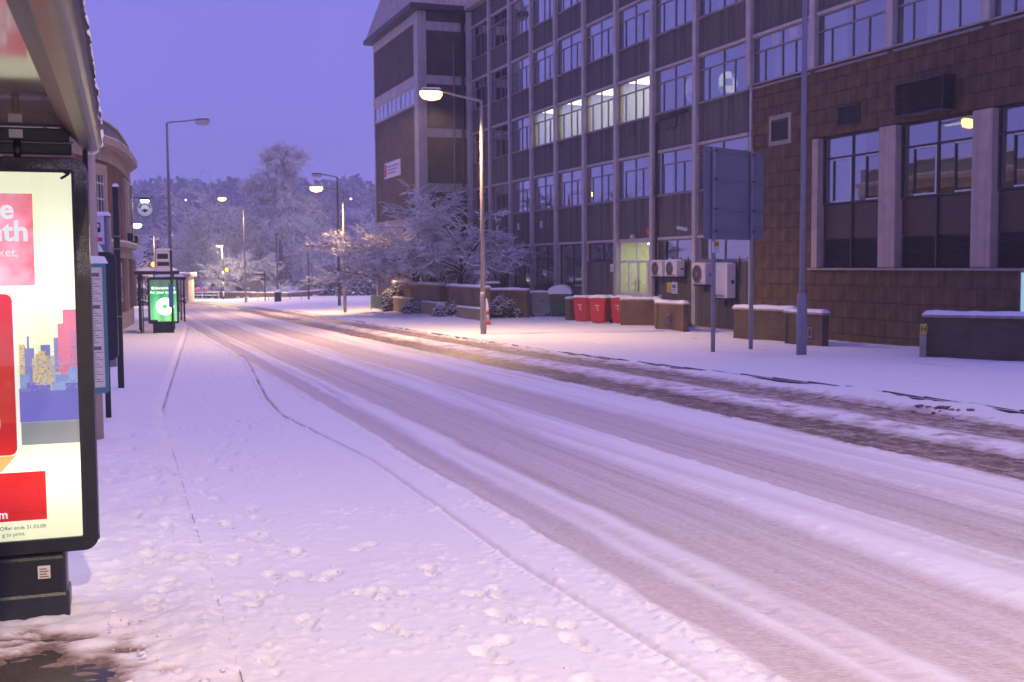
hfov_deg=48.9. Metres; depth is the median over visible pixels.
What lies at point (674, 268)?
air conditioner
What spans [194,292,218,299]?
guard rail
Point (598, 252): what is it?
window
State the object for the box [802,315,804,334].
access door
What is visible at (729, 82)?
paper lantern
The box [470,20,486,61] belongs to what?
window
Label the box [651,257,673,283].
air conditioner
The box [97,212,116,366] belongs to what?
bus stop flag
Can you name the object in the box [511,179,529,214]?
window
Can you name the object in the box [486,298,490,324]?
traffic cone
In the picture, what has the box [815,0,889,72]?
window
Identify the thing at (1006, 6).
window
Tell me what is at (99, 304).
timetable post
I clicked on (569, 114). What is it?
window
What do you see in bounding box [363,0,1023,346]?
office building
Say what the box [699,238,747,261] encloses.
window
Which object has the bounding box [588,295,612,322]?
wheeled bin
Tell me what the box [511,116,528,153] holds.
window
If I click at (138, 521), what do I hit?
pavement
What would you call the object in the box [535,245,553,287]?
window
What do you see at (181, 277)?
bus shelter
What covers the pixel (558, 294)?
waste container
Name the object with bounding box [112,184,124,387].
black post
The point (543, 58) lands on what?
window
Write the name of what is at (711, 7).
window
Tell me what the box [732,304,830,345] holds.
brick wall
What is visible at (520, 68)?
window
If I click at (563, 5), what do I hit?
window
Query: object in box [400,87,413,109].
window
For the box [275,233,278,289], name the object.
dark pole
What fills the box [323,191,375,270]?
bare tree
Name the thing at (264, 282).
finger post
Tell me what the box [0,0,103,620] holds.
bus shelter
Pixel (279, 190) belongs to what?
birch tree
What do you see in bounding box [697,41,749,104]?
window
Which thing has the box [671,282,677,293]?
wall notice
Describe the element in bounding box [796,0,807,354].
street lamp
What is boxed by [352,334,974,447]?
slush lumps
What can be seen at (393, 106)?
window
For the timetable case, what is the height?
2.220 m
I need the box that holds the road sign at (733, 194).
[703,146,763,351]
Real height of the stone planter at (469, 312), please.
1.044 m
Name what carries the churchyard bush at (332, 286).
on the churchyard lawn
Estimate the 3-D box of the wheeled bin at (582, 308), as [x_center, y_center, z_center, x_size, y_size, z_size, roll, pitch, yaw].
[3.028,-1.357,47.393,0.689,1.157,0.887,2,4,30]
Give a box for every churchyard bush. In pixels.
[307,270,356,295]
[335,271,376,295]
[342,262,370,293]
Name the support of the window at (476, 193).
in the office building at (601, 131)
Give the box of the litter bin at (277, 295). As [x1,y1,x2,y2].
[274,289,281,301]
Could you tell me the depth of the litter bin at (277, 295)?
105.51 m
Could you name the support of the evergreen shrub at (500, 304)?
on the pavement at (907, 371)
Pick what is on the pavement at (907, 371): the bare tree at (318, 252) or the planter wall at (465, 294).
the planter wall at (465, 294)
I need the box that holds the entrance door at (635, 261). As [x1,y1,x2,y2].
[620,240,648,296]
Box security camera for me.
[676,226,690,230]
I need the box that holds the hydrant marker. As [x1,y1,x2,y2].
[919,324,926,356]
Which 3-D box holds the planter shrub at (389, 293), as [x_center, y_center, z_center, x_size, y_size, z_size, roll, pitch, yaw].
[-6.759,-2.417,64.191,1.509,1.865,1.343,0,4,0]
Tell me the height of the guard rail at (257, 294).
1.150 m
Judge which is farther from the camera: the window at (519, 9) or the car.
the car
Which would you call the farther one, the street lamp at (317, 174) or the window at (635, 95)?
the street lamp at (317, 174)
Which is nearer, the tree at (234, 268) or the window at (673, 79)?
the window at (673, 79)
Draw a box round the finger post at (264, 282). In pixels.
[255,271,265,300]
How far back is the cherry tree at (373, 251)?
60.85 m
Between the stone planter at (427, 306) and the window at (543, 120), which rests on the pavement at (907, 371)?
the stone planter at (427, 306)
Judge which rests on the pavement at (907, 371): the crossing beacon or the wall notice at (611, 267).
the crossing beacon
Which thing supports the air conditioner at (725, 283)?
attached to the office building at (601, 131)
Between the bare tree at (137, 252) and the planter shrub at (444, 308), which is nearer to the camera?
the planter shrub at (444, 308)
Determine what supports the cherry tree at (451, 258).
on the pavement at (907, 371)
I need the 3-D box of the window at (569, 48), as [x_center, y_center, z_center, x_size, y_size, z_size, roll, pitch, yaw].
[2.707,-13.292,52.102,0.169,1.680,3.040,-2,4,-20]
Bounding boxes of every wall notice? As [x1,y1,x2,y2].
[610,264,613,271]
[667,282,670,291]
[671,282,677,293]
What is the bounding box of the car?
[197,282,222,290]
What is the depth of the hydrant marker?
26.00 m
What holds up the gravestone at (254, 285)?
on the churchyard lawn
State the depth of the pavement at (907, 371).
26.71 m
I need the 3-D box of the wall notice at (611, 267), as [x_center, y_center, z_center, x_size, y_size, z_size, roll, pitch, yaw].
[4.260,-3.116,48.074,0.034,0.320,0.280,-2,4,-20]
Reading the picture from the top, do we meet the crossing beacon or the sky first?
the sky
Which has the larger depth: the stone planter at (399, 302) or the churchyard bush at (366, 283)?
the churchyard bush at (366, 283)
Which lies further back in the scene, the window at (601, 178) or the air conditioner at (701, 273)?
the window at (601, 178)
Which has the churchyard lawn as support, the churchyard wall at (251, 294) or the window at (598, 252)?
the churchyard wall at (251, 294)
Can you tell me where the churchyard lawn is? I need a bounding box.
[195,286,317,298]
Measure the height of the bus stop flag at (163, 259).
3.100 m
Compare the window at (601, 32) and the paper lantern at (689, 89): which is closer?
the paper lantern at (689, 89)
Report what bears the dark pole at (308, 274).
on the pavement at (907, 371)
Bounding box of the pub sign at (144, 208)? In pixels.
[130,197,152,216]
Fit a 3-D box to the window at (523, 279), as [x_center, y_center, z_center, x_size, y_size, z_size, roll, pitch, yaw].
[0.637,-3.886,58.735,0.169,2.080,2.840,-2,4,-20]
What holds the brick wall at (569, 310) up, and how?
on the pavement at (907, 371)
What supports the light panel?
attached to the office building at (601, 131)
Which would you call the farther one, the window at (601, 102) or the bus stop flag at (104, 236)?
the window at (601, 102)
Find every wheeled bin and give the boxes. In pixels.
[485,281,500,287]
[572,295,590,320]
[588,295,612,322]
[609,295,631,322]
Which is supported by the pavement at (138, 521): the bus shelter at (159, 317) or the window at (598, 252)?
the bus shelter at (159, 317)
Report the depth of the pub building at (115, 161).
43.24 m
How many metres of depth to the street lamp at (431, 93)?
36.66 m
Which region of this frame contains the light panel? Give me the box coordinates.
[1019,271,1023,311]
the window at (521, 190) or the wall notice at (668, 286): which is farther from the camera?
the window at (521, 190)
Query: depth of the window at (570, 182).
52.74 m
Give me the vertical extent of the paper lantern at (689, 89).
1.510 m
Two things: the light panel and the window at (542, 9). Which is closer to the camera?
the light panel
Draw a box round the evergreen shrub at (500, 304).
[490,293,531,317]
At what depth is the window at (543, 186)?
55.77 m
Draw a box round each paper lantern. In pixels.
[686,76,691,102]
[718,54,736,94]
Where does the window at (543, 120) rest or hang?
in the office building at (601, 131)
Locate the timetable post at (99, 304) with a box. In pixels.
[88,151,108,439]
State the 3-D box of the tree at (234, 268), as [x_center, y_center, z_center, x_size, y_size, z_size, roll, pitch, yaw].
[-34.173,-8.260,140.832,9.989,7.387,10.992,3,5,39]
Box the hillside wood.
[130,173,375,273]
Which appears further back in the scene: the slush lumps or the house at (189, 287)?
the house at (189, 287)
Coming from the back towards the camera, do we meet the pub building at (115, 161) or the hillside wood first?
the hillside wood
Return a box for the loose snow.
[97,342,974,681]
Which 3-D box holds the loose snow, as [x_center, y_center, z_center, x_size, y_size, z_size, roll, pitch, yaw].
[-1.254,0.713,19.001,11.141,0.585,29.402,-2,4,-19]
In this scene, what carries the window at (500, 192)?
in the office building at (601, 131)
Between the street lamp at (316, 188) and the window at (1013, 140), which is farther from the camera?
the street lamp at (316, 188)
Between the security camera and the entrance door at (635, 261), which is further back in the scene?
the entrance door at (635, 261)
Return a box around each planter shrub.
[381,282,402,311]
[400,300,420,313]
[430,299,456,315]
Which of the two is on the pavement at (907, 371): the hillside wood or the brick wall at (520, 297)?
the brick wall at (520, 297)
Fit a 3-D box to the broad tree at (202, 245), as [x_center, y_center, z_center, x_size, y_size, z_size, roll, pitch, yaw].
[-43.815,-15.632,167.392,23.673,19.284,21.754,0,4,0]
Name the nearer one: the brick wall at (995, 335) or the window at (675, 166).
the brick wall at (995, 335)
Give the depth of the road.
8.23 m
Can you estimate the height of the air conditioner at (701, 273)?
1.227 m
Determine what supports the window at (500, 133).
in the office building at (601, 131)
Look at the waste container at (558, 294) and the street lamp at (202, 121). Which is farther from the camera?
the street lamp at (202, 121)
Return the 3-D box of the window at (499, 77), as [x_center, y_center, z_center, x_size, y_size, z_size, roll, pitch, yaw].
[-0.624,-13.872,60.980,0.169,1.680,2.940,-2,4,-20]
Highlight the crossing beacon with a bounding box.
[217,245,227,299]
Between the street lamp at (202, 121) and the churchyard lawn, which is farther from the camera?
the churchyard lawn
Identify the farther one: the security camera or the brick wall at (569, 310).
the brick wall at (569, 310)
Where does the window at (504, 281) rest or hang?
in the office building at (601, 131)
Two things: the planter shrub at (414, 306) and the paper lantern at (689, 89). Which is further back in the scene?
the planter shrub at (414, 306)
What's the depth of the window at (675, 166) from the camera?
44.61 m
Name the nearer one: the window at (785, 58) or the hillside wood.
the window at (785, 58)
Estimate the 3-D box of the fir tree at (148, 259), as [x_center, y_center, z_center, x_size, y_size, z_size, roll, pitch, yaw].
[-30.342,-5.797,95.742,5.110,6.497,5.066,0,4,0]
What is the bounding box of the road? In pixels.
[144,300,1023,681]
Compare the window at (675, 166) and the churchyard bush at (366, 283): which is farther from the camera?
the churchyard bush at (366, 283)
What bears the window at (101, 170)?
in the pub building at (115, 161)
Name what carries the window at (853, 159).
in the office building at (601, 131)
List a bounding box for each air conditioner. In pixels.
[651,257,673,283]
[665,257,688,283]
[692,259,717,291]
[715,256,739,305]
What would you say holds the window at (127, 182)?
in the pub building at (115, 161)
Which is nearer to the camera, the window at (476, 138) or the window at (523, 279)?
the window at (523, 279)
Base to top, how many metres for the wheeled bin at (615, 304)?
1.155 m
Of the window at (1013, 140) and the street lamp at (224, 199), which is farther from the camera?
the street lamp at (224, 199)
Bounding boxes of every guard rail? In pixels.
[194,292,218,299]
[227,292,301,300]
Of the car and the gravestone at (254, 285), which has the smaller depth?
the gravestone at (254, 285)
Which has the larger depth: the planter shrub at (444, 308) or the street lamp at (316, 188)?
the street lamp at (316, 188)
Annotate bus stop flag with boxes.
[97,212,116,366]
[155,248,173,332]
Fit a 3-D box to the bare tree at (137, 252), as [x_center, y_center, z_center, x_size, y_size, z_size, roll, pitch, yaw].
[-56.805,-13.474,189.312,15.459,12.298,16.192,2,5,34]
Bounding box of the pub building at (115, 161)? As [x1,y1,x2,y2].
[0,117,138,328]
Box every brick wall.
[490,287,529,317]
[564,296,574,319]
[619,296,689,331]
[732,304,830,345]
[922,310,1023,360]
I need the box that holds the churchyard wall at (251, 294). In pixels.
[194,289,362,297]
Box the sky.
[85,0,379,188]
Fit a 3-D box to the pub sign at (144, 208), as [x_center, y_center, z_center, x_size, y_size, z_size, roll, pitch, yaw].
[-16.182,-5.820,49.001,1.100,0.844,0.240,-2,4,-19]
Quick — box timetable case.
[98,252,118,417]
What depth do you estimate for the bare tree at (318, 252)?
180.40 m
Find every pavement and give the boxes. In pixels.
[0,306,242,681]
[194,294,1023,413]
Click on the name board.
(392, 169)
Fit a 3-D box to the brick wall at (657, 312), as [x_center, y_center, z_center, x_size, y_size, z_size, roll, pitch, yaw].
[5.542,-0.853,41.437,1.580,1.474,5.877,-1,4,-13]
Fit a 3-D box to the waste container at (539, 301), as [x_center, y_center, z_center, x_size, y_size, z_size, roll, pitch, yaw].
[1.290,-1.753,52.591,1.001,1.223,0.887,-1,4,-10]
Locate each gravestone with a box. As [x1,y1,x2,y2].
[250,280,258,291]
[298,280,309,290]
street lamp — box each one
[134,223,155,275]
[166,118,209,264]
[218,197,246,302]
[310,185,346,311]
[312,172,340,305]
[420,87,485,333]
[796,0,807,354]
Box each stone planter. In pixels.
[393,296,413,311]
[421,300,442,313]
[456,305,479,320]
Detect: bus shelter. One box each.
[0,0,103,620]
[134,267,178,332]
[154,274,185,321]
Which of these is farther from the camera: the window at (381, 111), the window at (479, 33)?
the window at (381, 111)
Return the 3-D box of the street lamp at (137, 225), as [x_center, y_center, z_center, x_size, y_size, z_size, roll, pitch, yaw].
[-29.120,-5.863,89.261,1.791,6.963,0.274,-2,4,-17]
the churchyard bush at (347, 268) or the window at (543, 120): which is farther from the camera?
the churchyard bush at (347, 268)
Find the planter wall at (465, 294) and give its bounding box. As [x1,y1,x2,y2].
[390,280,491,318]
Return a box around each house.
[136,272,196,300]
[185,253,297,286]
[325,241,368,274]
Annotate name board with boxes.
[384,158,400,178]
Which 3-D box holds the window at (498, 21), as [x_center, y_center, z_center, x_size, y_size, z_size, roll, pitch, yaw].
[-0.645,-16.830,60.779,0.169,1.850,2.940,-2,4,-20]
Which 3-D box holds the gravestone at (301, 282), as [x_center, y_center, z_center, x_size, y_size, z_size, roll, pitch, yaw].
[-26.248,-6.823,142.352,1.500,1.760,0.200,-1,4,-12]
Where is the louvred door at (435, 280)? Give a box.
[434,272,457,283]
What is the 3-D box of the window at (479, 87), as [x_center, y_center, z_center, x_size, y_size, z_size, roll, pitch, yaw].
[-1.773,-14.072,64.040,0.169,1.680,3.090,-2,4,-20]
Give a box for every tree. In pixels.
[132,227,199,287]
[134,168,295,290]
[136,236,186,305]
[195,245,295,292]
[218,140,335,289]
[296,184,504,295]
[302,216,375,274]
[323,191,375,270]
[370,179,538,288]
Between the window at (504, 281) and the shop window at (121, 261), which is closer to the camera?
the shop window at (121, 261)
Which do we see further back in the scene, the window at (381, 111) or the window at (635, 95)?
the window at (381, 111)
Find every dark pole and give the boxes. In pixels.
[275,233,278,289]
[307,250,309,299]
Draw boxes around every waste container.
[530,290,549,316]
[548,285,572,315]
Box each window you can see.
[95,162,107,222]
[121,261,123,301]
[126,179,131,232]
[375,102,386,121]
[387,95,399,116]
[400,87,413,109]
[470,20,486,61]
[471,76,487,111]
[471,130,487,164]
[472,188,487,219]
[490,8,506,50]
[490,66,507,103]
[491,123,507,159]
[492,184,507,216]
[495,248,508,285]
[510,0,528,39]
[510,56,528,95]
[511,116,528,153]
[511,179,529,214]
[513,246,529,286]
[532,0,552,28]
[532,44,552,86]
[532,108,552,148]
[533,175,553,211]
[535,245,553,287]
[556,0,580,15]
[556,30,580,76]
[556,98,580,141]
[557,169,581,208]
[561,244,581,288]
[585,15,612,65]
[585,87,612,134]
[585,163,612,205]
[587,242,612,262]
[617,0,648,51]
[617,75,648,125]
[617,155,648,201]
[653,147,691,196]
[654,0,691,37]
[654,60,691,115]
[658,238,691,261]
[697,0,745,19]
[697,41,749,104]
[697,135,748,191]
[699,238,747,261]
[751,19,811,89]
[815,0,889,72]
[823,129,878,205]
[893,0,984,51]
[901,112,972,198]
[990,0,1023,25]
[997,103,1023,190]

